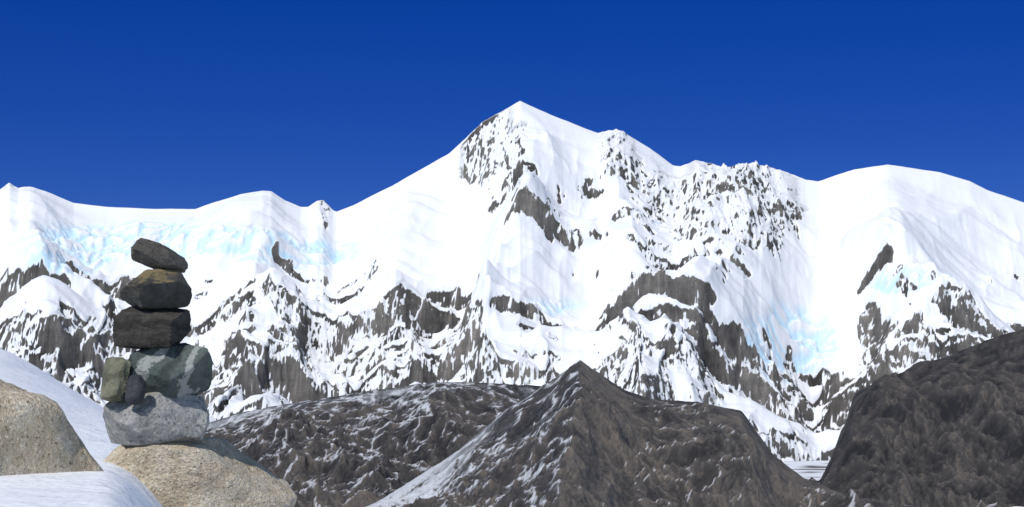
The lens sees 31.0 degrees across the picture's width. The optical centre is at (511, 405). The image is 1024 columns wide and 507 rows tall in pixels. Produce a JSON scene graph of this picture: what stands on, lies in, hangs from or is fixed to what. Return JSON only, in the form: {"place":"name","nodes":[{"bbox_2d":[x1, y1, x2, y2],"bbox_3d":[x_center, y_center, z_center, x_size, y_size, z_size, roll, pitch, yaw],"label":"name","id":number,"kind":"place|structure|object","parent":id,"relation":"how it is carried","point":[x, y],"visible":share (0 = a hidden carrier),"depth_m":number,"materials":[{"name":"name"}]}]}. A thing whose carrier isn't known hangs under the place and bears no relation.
{"place":"outdoors","nodes":[
{"label":"outdoors","id":0,"kind":"place"},
{"bbox_2d":[0,101,1023,461],"bbox_3d":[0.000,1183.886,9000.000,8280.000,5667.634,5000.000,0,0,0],"label":"mountain wall","id":1,"kind":"structure","parent":0,"point":[788,315],"depth_m":9001.62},
{"bbox_2d":[0,0,1023,210],"label":"sky","id":2,"kind":"structure","parent":0,"point":[146,104],"materials":[{"name":"blue"}]},
{"bbox_2d":[204,329,1023,506],"bbox_3d":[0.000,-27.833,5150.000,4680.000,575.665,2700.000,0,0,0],"label":"ridge","id":3,"kind":"structure","parent":0,"point":[947,431],"depth_m":4729.00,"materials":[{"name":"grey stone"}]},
{"bbox_2d":[366,360,1000,506],"bbox_3d":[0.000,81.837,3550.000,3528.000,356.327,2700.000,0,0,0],"label":"ridge","id":4,"kind":"structure","parent":0,"point":[579,433],"depth_m":3342.76,"materials":[{"name":"grey stone"}]},
{"bbox_2d":[782,461,1020,506],"bbox_3d":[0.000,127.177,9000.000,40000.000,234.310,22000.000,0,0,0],"label":"glacier","id":5,"kind":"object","parent":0,"point":[808,470],"depth_m":6877.53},
{"bbox_2d":[0,349,162,506],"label":"snow bank","id":6,"kind":"structure","parent":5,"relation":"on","point":[112,485],"depth_m":3.30,"materials":[{"name":"white snow"}]},
{"bbox_2d":[0,379,102,475],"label":"boulder","id":7,"kind":"object","parent":6,"relation":"on","point":[38,434],"visible":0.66,"depth_m":3.21,"materials":[{"name":"stone"}]},
{"bbox_2d":[103,437,296,506],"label":"boulder","id":8,"kind":"object","parent":6,"relation":"on","point":[211,472],"visible":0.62,"depth_m":4.13,"materials":[{"name":"stone"}]},
{"bbox_2d":[103,392,209,445],"bbox_3d":[-0.809,0.030,4.201,0.240,0.131,0.192,2,0,-9],"label":"stone","id":9,"kind":"object","parent":8,"relation":"on","point":[154,418],"visible":0.8,"depth_m":4.13,"materials":[{"name":"grey stone"}]},
{"bbox_2d":[100,357,130,401],"bbox_3d":[-0.895,-0.059,4.151,0.041,0.103,0.107,18,-9,-27],"label":"cairn slab","id":10,"kind":"object","parent":9,"relation":"on","point":[116,371],"depth_m":4.12,"materials":[{"name":"green stone"}]},
{"bbox_2d":[125,374,146,404],"bbox_3d":[-0.835,-0.035,4.101,0.045,0.069,0.044,11,0,0],"label":"stone","id":11,"kind":"object","parent":9,"relation":"on","point":[136,387],"visible":1,"depth_m":4.08,"materials":[{"name":"grey stone"}]},
{"bbox_2d":[128,343,212,397],"bbox_3d":[-0.778,-0.071,4.200,0.199,0.137,0.158,-9,6,-17],"label":"stone","id":12,"kind":"object","parent":9,"relation":"on","point":[179,370],"visible":0.8,"depth_m":4.15,"materials":[{"name":"grey stone"}]},
{"bbox_2d":[112,306,190,348],"bbox_3d":[-0.819,-0.177,4.199,0.151,0.099,0.124,2,0,11],"label":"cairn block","id":13,"kind":"object","parent":12,"relation":"on","point":[135,327],"depth_m":4.15,"materials":[{"name":"grey stone"}]},
{"bbox_2d":[119,269,191,309],"bbox_3d":[-0.812,-0.263,4.203,0.158,0.093,0.134,-3,1,-23],"label":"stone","id":14,"kind":"object","parent":13,"relation":"on","point":[147,289],"visible":0.96,"depth_m":4.16,"materials":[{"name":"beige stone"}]},
{"bbox_2d":[131,238,187,272],"bbox_3d":[-0.801,-0.337,4.198,0.136,0.061,0.094,20,-4,-11],"label":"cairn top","id":15,"kind":"object","parent":14,"relation":"on","point":[151,254],"visible":0.94,"depth_m":4.16,"materials":[{"name":"grey stone"}]}
]}

